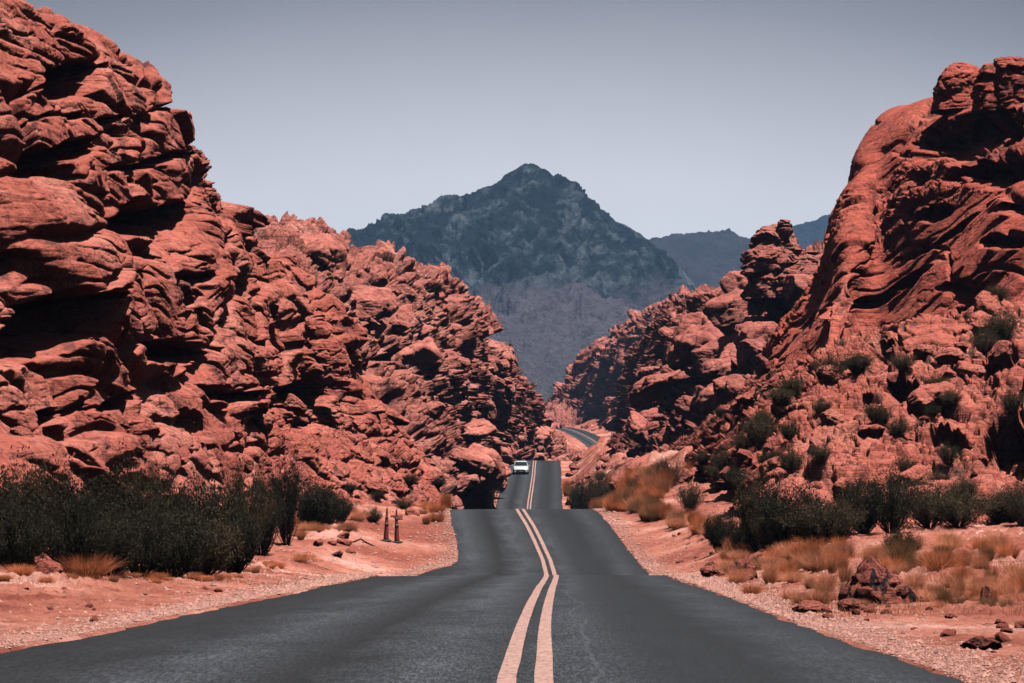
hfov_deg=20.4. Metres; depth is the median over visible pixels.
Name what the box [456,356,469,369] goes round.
boulder
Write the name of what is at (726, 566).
grass tuft
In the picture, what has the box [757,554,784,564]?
grass tuft
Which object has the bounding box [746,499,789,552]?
creosote bush
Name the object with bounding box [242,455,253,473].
boulder
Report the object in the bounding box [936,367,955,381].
boulder
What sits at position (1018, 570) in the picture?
grass tuft
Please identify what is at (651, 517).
grass tuft
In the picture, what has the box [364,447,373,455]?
boulder
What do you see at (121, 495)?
creosote bush
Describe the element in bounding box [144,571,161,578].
grass tuft
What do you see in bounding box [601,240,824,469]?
rocky ridge
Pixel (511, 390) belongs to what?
boulder
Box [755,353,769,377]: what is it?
boulder
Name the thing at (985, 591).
boulder
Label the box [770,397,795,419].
boulder
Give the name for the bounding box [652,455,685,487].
creosote bush
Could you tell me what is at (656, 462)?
creosote bush
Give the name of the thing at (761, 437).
desert shrub
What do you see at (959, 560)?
grass tuft
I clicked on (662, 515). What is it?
grass tuft
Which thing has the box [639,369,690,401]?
boulder
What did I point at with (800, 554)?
grass tuft
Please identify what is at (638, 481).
creosote bush
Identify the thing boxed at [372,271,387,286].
boulder
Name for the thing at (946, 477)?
desert shrub
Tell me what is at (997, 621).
boulder
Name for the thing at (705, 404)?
boulder
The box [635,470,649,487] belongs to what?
grass tuft
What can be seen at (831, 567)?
grass tuft
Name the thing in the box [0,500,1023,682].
gravel
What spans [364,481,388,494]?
boulder
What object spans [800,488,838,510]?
boulder
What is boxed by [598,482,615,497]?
creosote bush
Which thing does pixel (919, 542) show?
grass tuft
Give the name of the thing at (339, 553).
boulder
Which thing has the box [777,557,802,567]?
grass tuft
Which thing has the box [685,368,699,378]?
boulder
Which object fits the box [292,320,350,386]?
rock block
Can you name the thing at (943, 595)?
grass tuft
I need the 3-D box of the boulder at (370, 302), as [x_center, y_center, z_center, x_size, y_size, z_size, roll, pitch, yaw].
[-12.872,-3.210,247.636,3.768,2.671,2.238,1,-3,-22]
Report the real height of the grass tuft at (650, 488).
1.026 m
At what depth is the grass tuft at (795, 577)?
60.13 m
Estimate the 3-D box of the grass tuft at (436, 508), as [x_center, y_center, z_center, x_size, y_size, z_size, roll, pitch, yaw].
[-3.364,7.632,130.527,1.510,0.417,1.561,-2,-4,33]
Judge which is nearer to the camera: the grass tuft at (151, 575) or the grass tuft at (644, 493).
the grass tuft at (151, 575)
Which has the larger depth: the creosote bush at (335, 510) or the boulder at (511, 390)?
the boulder at (511, 390)
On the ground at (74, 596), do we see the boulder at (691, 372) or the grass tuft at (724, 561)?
the grass tuft at (724, 561)
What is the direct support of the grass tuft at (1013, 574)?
on the ground at (74, 596)
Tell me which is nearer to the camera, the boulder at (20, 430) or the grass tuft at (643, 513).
the boulder at (20, 430)
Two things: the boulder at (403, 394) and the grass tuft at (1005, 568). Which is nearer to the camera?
the grass tuft at (1005, 568)
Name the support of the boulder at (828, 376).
on the rocky slope
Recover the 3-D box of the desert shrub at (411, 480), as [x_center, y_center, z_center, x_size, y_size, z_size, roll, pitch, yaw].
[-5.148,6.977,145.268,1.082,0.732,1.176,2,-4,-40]
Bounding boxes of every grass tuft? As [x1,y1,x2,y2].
[0,574,16,580]
[2,563,41,575]
[37,575,56,582]
[53,552,128,577]
[107,575,121,581]
[108,570,126,577]
[127,572,141,577]
[143,579,165,582]
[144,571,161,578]
[160,576,175,580]
[183,575,203,580]
[187,572,202,576]
[198,577,217,580]
[212,573,226,580]
[249,566,260,572]
[270,562,288,568]
[289,554,312,561]
[292,529,306,535]
[295,520,320,530]
[295,531,307,539]
[302,524,327,531]
[330,525,347,530]
[335,521,356,531]
[348,509,369,520]
[416,500,441,508]
[417,508,431,513]
[420,515,432,524]
[424,503,442,509]
[424,509,448,521]
[427,504,447,511]
[437,492,455,508]
[561,483,568,496]
[590,501,604,508]
[598,493,622,511]
[600,498,628,511]
[605,489,622,501]
[614,476,627,492]
[615,481,640,499]
[616,502,627,511]
[618,465,639,482]
[620,467,637,488]
[620,496,644,512]
[622,493,645,505]
[631,484,653,496]
[632,464,650,480]
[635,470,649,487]
[635,503,656,520]
[636,509,642,520]
[637,486,651,498]
[639,463,654,476]
[639,484,660,496]
[641,472,663,486]
[642,492,667,506]
[644,505,662,521]
[646,487,669,498]
[649,501,669,519]
[651,464,660,480]
[652,467,675,485]
[652,474,674,492]
[654,500,676,513]
[664,513,678,528]
[664,514,688,528]
[665,508,685,518]
[674,459,694,471]
[683,517,702,534]
[686,508,700,523]
[691,512,704,521]
[697,511,722,522]
[706,557,739,568]
[712,545,733,560]
[717,563,730,574]
[718,566,755,583]
[720,536,733,550]
[725,547,752,560]
[732,542,753,553]
[734,553,768,569]
[734,583,766,593]
[752,557,780,569]
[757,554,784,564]
[758,564,781,583]
[761,547,784,557]
[761,560,778,571]
[761,563,780,570]
[769,542,799,553]
[771,560,798,574]
[773,548,798,560]
[775,573,785,581]
[776,569,809,582]
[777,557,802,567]
[778,535,833,556]
[778,591,796,599]
[787,590,812,603]
[791,549,816,558]
[792,559,804,571]
[798,576,818,588]
[799,552,831,572]
[799,553,813,570]
[802,551,816,571]
[806,548,832,557]
[806,588,835,604]
[807,581,838,592]
[811,561,827,569]
[813,572,841,585]
[816,541,850,551]
[818,548,857,562]
[820,590,838,600]
[821,547,843,558]
[824,554,839,573]
[829,539,862,558]
[830,535,849,546]
[833,580,845,591]
[834,565,854,581]
[835,556,850,575]
[854,545,882,559]
[858,543,886,557]
[873,543,903,550]
[876,554,906,569]
[879,537,924,563]
[888,563,907,574]
[897,563,916,572]
[899,571,931,588]
[903,553,925,567]
[904,535,926,547]
[908,545,973,570]
[918,586,937,594]
[919,590,938,601]
[924,583,946,598]
[926,529,964,544]
[927,600,946,607]
[929,584,957,603]
[930,550,961,565]
[931,535,969,549]
[933,544,953,553]
[935,572,969,587]
[943,566,979,575]
[949,549,971,566]
[949,579,966,589]
[949,589,961,598]
[950,563,972,579]
[950,587,967,596]
[952,595,970,603]
[954,548,978,565]
[963,586,981,599]
[964,573,996,583]
[965,567,977,578]
[965,579,995,590]
[968,536,993,550]
[968,552,990,563]
[970,559,993,568]
[970,595,1002,606]
[972,543,998,560]
[973,583,997,591]
[979,588,1002,597]
[980,532,1013,548]
[980,564,1000,580]
[980,581,999,589]
[990,578,1023,595]
[992,568,1023,580]
[995,541,1023,555]
[995,596,1018,606]
[1001,591,1023,600]
[1002,569,1023,578]
[1003,565,1018,572]
[1006,564,1023,574]
[1009,572,1023,592]
[1011,547,1021,558]
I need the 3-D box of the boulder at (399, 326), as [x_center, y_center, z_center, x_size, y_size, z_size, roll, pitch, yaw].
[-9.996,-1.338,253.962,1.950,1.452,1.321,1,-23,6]
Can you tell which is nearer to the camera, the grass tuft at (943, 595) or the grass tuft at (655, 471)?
the grass tuft at (943, 595)
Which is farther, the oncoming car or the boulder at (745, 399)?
the oncoming car
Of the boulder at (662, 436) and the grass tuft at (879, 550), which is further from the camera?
the boulder at (662, 436)
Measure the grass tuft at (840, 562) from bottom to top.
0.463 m
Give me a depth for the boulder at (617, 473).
213.04 m
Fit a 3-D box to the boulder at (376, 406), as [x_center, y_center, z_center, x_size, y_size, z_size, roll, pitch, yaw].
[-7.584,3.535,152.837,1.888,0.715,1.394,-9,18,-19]
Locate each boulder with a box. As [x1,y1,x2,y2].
[10,426,33,437]
[31,554,62,573]
[74,389,89,402]
[89,615,98,621]
[116,417,128,428]
[125,414,159,435]
[126,423,159,435]
[136,435,151,455]
[178,445,192,465]
[214,588,222,592]
[232,430,243,440]
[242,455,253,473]
[249,409,274,434]
[259,399,270,413]
[271,470,281,485]
[282,393,307,415]
[299,232,347,280]
[300,416,308,424]
[313,538,322,545]
[328,540,336,545]
[330,268,342,280]
[331,550,342,556]
[336,539,351,545]
[337,531,349,538]
[345,547,355,553]
[350,289,383,317]
[352,285,398,319]
[354,493,361,499]
[355,433,366,439]
[363,399,386,414]
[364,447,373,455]
[364,466,373,471]
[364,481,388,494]
[366,317,380,327]
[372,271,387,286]
[377,451,391,467]
[384,409,409,425]
[389,304,418,336]
[389,318,410,334]
[389,337,444,379]
[391,284,416,300]
[391,428,398,433]
[394,514,402,519]
[395,391,407,398]
[403,439,413,448]
[405,507,419,515]
[411,281,425,296]
[416,324,433,336]
[425,401,445,419]
[449,447,495,476]
[450,323,462,332]
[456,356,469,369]
[460,418,498,445]
[461,418,476,423]
[463,474,480,487]
[466,443,505,494]
[480,399,496,422]
[482,354,502,375]
[488,362,497,373]
[491,375,505,389]
[492,395,501,402]
[497,477,507,491]
[501,359,509,370]
[501,445,512,463]
[505,384,515,397]
[505,465,511,477]
[506,440,518,449]
[510,445,516,455]
[517,435,527,445]
[518,376,528,387]
[520,427,526,437]
[530,425,554,452]
[532,453,545,460]
[536,446,544,452]
[538,425,550,434]
[541,412,549,419]
[543,417,552,426]
[551,423,556,441]
[565,470,577,476]
[569,465,580,470]
[571,455,583,461]
[583,470,595,478]
[595,462,601,470]
[599,455,610,462]
[601,462,609,469]
[609,454,648,491]
[622,411,648,443]
[626,449,635,457]
[628,378,651,409]
[635,369,645,377]
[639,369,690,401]
[639,407,665,421]
[647,420,660,433]
[651,433,659,446]
[655,359,665,365]
[656,427,671,446]
[657,401,669,407]
[658,326,674,341]
[660,364,691,378]
[664,394,675,402]
[665,323,694,370]
[671,312,706,343]
[673,323,705,363]
[673,395,698,422]
[675,468,692,483]
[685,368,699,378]
[686,329,696,333]
[691,348,717,380]
[692,385,704,396]
[694,320,725,348]
[695,383,717,415]
[700,336,732,358]
[700,358,737,382]
[700,565,726,577]
[702,289,759,335]
[712,374,746,406]
[719,270,747,293]
[719,343,737,364]
[719,466,729,475]
[725,378,744,399]
[729,394,741,415]
[729,556,757,579]
[732,321,777,373]
[735,391,755,405]
[737,449,751,462]
[740,338,762,365]
[741,315,768,322]
[743,457,752,465]
[753,457,782,480]
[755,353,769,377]
[762,297,770,308]
[763,443,771,451]
[766,297,782,309]
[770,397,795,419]
[783,274,813,309]
[792,600,826,612]
[796,359,804,365]
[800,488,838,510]
[807,440,823,454]
[814,365,842,383]
[819,409,848,425]
[821,607,831,613]
[821,613,833,618]
[832,477,855,503]
[836,598,868,611]
[838,556,922,605]
[839,350,868,363]
[852,609,860,614]
[858,424,884,435]
[863,607,876,612]
[880,609,891,613]
[881,331,888,338]
[886,347,891,355]
[887,371,897,382]
[893,438,907,444]
[894,465,928,485]
[902,338,922,354]
[906,387,934,414]
[907,485,934,500]
[913,336,929,344]
[913,344,932,360]
[919,381,958,409]
[919,416,929,420]
[924,480,956,493]
[932,347,964,365]
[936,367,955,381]
[940,629,956,636]
[944,613,956,618]
[948,377,964,390]
[954,341,967,350]
[957,363,985,377]
[959,637,1002,649]
[967,310,991,329]
[971,469,977,476]
[973,291,1001,315]
[978,454,988,465]
[979,586,991,600]
[986,340,1012,360]
[994,619,1007,623]
[994,631,1010,642]
[996,623,1008,627]
[1000,627,1012,632]
[1008,462,1023,474]
[1014,620,1023,627]
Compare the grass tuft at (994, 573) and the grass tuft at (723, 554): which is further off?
the grass tuft at (723, 554)
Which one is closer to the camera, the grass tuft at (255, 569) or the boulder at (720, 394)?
the grass tuft at (255, 569)
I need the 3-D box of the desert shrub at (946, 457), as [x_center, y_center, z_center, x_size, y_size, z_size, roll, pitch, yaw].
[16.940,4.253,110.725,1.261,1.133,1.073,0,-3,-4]
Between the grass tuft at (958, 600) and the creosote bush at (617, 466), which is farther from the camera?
the creosote bush at (617, 466)
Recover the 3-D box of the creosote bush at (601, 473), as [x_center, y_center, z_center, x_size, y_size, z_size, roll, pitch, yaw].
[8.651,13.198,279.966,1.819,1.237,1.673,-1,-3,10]
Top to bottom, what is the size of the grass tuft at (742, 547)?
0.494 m
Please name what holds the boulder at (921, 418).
on the rocky slope
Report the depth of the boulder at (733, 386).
205.54 m
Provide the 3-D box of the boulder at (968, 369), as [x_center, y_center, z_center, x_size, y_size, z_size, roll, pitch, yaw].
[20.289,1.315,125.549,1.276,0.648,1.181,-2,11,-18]
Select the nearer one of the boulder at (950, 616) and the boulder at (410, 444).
the boulder at (950, 616)
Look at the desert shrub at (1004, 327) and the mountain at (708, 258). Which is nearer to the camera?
the desert shrub at (1004, 327)
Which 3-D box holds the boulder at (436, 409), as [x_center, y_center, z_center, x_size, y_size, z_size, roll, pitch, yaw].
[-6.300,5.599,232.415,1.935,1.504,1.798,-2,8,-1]
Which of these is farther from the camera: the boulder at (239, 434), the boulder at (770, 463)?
the boulder at (770, 463)
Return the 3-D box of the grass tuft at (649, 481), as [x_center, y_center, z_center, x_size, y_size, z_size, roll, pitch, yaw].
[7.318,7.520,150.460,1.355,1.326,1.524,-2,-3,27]
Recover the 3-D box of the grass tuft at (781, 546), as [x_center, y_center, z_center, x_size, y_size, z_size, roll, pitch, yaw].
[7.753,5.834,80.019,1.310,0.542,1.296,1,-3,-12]
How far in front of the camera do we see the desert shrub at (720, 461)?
129.19 m
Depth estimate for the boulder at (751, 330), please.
237.25 m
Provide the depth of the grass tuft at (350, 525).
116.14 m
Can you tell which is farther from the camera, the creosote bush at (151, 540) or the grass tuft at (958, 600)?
the creosote bush at (151, 540)
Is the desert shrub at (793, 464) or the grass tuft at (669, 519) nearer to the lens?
the desert shrub at (793, 464)
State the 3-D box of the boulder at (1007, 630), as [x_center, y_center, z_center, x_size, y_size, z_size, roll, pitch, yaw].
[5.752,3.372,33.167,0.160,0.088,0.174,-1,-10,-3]
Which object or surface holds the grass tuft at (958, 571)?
on the ground at (74, 596)
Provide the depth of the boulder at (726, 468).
128.38 m
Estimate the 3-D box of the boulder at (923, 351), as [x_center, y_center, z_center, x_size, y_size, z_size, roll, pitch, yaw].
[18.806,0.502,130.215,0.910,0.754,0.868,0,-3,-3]
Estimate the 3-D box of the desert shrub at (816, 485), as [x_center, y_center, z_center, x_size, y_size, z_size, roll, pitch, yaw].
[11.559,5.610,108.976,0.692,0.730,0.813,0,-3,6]
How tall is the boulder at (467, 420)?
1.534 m
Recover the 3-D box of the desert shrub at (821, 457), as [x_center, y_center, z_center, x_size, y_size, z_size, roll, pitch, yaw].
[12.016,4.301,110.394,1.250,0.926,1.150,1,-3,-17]
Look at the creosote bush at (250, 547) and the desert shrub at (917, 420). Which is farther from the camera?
the desert shrub at (917, 420)
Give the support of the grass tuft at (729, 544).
on the ground at (74, 596)
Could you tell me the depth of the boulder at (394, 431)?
154.20 m
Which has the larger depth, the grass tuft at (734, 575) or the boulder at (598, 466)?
the boulder at (598, 466)
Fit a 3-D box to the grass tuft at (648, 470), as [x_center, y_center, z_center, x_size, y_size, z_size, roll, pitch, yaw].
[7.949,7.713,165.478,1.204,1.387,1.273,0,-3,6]
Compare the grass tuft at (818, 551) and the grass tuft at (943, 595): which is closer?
the grass tuft at (943, 595)
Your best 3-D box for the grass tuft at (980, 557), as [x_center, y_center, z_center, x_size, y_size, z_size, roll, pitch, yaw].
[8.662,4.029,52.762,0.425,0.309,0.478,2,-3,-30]
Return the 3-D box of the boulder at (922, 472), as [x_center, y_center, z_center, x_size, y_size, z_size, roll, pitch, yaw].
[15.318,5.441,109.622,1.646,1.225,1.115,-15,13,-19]
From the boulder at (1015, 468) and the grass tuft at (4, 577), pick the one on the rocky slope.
the boulder at (1015, 468)
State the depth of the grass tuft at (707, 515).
116.25 m
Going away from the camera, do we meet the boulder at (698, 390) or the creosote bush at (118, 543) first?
the creosote bush at (118, 543)
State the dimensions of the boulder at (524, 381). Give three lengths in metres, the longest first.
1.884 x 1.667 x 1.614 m
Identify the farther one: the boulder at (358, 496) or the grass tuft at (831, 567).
the boulder at (358, 496)
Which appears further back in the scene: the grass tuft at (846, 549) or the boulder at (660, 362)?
the boulder at (660, 362)
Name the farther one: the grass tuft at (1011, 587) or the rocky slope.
the rocky slope
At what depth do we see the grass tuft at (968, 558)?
53.65 m
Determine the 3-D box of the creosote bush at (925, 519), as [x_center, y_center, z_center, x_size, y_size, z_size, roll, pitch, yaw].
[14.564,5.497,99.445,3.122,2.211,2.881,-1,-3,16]
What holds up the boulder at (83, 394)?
on the cliff at (142, 273)
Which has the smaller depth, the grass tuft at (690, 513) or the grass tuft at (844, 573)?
the grass tuft at (844, 573)
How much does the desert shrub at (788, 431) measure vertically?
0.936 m
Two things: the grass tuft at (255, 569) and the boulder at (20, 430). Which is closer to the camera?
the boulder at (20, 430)
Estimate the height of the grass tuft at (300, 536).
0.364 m
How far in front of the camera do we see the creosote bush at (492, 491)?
275.38 m
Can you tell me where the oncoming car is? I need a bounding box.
[512,461,529,473]
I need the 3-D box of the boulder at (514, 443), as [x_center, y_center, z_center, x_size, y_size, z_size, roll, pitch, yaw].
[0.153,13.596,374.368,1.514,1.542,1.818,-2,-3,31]
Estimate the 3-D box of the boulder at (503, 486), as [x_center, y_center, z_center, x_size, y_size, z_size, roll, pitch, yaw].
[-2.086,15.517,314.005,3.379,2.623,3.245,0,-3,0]
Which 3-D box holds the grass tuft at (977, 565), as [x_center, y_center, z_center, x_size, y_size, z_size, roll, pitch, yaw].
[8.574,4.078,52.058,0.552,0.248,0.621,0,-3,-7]
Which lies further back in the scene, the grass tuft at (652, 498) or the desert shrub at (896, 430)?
the grass tuft at (652, 498)
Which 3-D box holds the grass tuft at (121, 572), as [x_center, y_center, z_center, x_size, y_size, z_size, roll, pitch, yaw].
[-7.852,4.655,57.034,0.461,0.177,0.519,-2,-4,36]
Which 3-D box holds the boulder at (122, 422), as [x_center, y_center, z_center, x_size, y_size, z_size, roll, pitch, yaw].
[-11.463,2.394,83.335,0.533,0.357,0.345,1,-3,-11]
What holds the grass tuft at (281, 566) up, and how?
on the ground at (74, 596)
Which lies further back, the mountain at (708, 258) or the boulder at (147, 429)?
the mountain at (708, 258)
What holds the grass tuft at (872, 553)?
on the ground at (74, 596)
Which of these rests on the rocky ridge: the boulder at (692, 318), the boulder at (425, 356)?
the boulder at (692, 318)
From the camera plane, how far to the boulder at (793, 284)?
244.59 m
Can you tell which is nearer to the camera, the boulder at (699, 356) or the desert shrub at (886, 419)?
the desert shrub at (886, 419)
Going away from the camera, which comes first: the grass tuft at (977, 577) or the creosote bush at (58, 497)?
the grass tuft at (977, 577)
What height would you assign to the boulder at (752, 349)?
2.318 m
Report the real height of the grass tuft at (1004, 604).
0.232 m
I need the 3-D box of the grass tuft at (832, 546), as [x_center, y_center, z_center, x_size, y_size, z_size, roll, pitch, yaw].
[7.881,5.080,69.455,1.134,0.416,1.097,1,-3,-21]
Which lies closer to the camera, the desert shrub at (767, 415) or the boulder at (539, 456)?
the desert shrub at (767, 415)
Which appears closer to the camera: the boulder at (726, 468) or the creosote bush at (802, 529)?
the creosote bush at (802, 529)
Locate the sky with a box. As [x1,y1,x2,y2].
[25,0,1023,239]
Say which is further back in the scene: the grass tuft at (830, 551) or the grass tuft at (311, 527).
the grass tuft at (311, 527)
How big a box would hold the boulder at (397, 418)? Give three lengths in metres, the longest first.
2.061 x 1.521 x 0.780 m
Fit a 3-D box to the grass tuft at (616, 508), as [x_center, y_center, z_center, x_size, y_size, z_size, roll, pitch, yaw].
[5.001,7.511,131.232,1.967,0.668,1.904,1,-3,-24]
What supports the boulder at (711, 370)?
on the rocky ridge
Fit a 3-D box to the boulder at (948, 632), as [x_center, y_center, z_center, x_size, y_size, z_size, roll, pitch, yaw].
[4.754,3.211,31.078,0.183,0.152,0.184,-1,-3,10]
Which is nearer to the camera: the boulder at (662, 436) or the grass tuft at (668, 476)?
the grass tuft at (668, 476)
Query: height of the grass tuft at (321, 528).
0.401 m
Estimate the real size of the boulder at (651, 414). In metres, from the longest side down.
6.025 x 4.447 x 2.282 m
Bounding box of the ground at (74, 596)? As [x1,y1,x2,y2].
[0,416,1023,682]
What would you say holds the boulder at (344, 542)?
on the ground at (74, 596)
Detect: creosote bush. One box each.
[0,445,75,553]
[0,471,54,562]
[0,486,64,571]
[17,452,111,561]
[34,474,118,570]
[55,466,153,559]
[80,429,173,565]
[84,486,155,576]
[102,474,196,576]
[124,453,199,543]
[145,488,225,577]
[148,466,243,571]
[183,506,246,575]
[189,477,263,538]
[216,508,262,573]
[218,445,276,560]
[243,461,289,555]
[266,437,309,545]
[291,476,335,525]
[316,482,348,524]
[335,491,354,522]
[363,505,383,522]
[393,495,415,509]
[460,490,470,508]
[489,480,505,502]
[566,476,585,508]
[571,469,596,508]
[586,470,610,504]
[593,470,606,480]
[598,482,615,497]
[611,462,625,469]
[628,472,642,489]
[650,454,669,466]
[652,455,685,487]
[674,474,705,511]
[703,509,739,552]
[715,514,749,550]
[732,467,781,551]
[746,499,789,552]
[750,476,828,545]
[770,495,855,543]
[796,490,869,543]
[839,472,886,533]
[853,453,929,532]
[879,523,922,553]
[901,468,976,528]
[917,480,1000,527]
[974,485,1022,523]
[996,474,1023,526]
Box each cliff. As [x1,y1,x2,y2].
[0,0,447,555]
[761,97,1023,375]
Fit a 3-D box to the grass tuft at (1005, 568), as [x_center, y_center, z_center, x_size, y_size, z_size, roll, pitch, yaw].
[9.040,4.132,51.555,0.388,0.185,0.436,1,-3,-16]
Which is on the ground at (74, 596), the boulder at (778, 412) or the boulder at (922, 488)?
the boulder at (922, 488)
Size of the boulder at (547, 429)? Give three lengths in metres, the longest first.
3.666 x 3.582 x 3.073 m
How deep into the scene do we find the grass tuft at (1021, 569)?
49.37 m
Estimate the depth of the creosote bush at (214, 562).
64.35 m
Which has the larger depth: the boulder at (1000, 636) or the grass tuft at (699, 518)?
the grass tuft at (699, 518)
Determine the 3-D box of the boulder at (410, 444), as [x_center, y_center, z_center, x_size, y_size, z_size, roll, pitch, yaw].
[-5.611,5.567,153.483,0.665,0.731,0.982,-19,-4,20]
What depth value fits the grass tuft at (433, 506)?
130.65 m
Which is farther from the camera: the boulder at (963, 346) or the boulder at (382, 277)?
the boulder at (382, 277)
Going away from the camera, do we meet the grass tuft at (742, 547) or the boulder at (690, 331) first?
the grass tuft at (742, 547)
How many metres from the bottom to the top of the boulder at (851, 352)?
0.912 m
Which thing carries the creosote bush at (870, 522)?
on the ground at (74, 596)
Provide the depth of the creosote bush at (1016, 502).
97.67 m
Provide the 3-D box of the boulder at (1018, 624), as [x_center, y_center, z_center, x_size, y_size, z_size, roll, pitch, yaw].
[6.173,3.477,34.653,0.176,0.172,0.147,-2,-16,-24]
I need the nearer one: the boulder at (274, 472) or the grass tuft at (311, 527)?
the grass tuft at (311, 527)
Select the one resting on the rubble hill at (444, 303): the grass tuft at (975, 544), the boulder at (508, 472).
the boulder at (508, 472)
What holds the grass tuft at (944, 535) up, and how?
on the ground at (74, 596)
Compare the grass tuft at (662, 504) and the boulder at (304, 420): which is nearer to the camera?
the grass tuft at (662, 504)
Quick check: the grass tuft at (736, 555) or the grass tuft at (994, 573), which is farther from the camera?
the grass tuft at (736, 555)
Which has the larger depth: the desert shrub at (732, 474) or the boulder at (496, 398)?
the boulder at (496, 398)
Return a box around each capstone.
[930,62,979,115]
[970,56,1023,117]
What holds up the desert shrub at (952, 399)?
on the rocky slope
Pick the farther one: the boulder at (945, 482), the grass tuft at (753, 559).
the boulder at (945, 482)
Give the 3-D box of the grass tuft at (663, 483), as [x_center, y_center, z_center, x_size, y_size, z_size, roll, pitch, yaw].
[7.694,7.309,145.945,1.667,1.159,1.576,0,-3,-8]
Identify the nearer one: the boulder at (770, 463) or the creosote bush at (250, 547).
the creosote bush at (250, 547)
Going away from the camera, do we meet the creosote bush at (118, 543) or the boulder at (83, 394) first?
the creosote bush at (118, 543)
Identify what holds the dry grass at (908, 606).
on the ground at (74, 596)
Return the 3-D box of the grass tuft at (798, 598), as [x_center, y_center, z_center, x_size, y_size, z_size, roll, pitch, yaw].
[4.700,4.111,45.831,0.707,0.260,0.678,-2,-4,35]
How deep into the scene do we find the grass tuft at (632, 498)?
130.09 m
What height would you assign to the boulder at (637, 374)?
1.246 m
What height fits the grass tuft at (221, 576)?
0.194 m
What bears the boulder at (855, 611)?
on the ground at (74, 596)
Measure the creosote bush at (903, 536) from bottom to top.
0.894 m
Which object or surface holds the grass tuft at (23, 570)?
on the ground at (74, 596)
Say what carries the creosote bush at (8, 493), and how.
on the ground at (74, 596)
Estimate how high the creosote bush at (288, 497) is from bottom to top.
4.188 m
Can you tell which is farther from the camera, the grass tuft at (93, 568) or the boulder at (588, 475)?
the boulder at (588, 475)
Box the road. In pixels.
[0,394,966,682]
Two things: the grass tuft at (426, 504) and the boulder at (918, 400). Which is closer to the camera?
the boulder at (918, 400)
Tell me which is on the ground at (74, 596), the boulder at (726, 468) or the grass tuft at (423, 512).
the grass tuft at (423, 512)
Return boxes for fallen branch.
[351,538,374,545]
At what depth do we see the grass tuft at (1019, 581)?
45.91 m
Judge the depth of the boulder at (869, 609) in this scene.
40.81 m
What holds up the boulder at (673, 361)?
on the rocky ridge
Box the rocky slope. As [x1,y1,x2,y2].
[658,299,1023,551]
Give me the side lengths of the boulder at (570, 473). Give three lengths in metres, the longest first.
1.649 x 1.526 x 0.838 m
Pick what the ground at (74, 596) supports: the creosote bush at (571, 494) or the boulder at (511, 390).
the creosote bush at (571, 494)
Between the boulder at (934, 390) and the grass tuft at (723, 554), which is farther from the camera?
the boulder at (934, 390)
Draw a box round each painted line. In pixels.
[497,430,595,682]
[522,430,595,682]
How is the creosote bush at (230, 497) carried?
on the ground at (74, 596)
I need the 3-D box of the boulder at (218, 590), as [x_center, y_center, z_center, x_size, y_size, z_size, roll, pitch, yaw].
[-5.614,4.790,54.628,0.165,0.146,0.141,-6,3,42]
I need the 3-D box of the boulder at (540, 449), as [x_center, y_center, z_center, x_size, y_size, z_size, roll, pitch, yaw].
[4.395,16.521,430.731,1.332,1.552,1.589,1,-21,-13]
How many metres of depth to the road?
33.39 m
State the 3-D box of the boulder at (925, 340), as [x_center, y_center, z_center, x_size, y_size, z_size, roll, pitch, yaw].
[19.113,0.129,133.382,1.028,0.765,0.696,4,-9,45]
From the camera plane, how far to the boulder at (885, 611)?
39.93 m
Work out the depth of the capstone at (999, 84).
163.38 m
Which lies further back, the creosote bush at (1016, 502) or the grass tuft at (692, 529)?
the grass tuft at (692, 529)
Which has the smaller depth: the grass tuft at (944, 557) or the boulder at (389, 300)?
the grass tuft at (944, 557)
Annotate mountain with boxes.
[347,163,698,393]
[649,228,808,287]
[792,214,829,246]
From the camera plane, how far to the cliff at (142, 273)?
98.44 m
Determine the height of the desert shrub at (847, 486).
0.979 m
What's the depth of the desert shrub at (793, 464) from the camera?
113.13 m
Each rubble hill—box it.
[254,211,585,508]
[546,285,698,434]
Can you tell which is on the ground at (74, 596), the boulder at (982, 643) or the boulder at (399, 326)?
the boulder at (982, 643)
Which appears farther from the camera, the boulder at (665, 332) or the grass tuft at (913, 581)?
the boulder at (665, 332)
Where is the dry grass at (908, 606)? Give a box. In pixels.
[1,510,1023,619]
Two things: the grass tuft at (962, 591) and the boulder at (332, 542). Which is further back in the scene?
the boulder at (332, 542)
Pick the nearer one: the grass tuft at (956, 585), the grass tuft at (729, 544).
the grass tuft at (956, 585)
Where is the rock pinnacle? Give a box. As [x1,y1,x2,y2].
[740,219,819,301]
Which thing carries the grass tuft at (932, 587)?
on the ground at (74, 596)
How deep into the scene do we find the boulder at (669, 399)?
274.74 m
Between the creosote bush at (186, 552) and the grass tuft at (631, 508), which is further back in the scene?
the grass tuft at (631, 508)
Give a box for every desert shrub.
[342,481,358,493]
[368,487,385,499]
[401,472,420,485]
[433,475,446,487]
[693,450,710,464]
[704,463,720,480]
[707,443,731,470]
[713,406,726,416]
[722,464,747,486]
[728,471,750,490]
[729,428,756,451]
[738,405,783,448]
[748,404,774,426]
[753,444,781,462]
[765,384,796,405]
[773,441,807,473]
[776,418,800,439]
[777,374,807,399]
[806,441,832,463]
[806,481,821,489]
[809,351,848,374]
[810,396,832,414]
[840,475,868,499]
[841,349,874,374]
[861,397,887,422]
[879,406,893,423]
[883,416,911,438]
[887,452,920,472]
[889,349,919,370]
[908,474,933,486]
[914,411,946,428]
[917,371,952,384]
[924,400,940,418]
[927,468,950,480]
[935,437,963,464]
[939,388,963,409]
[947,474,982,500]
[968,326,1001,353]
[978,305,1022,340]
[985,283,1011,301]
[995,381,1023,414]

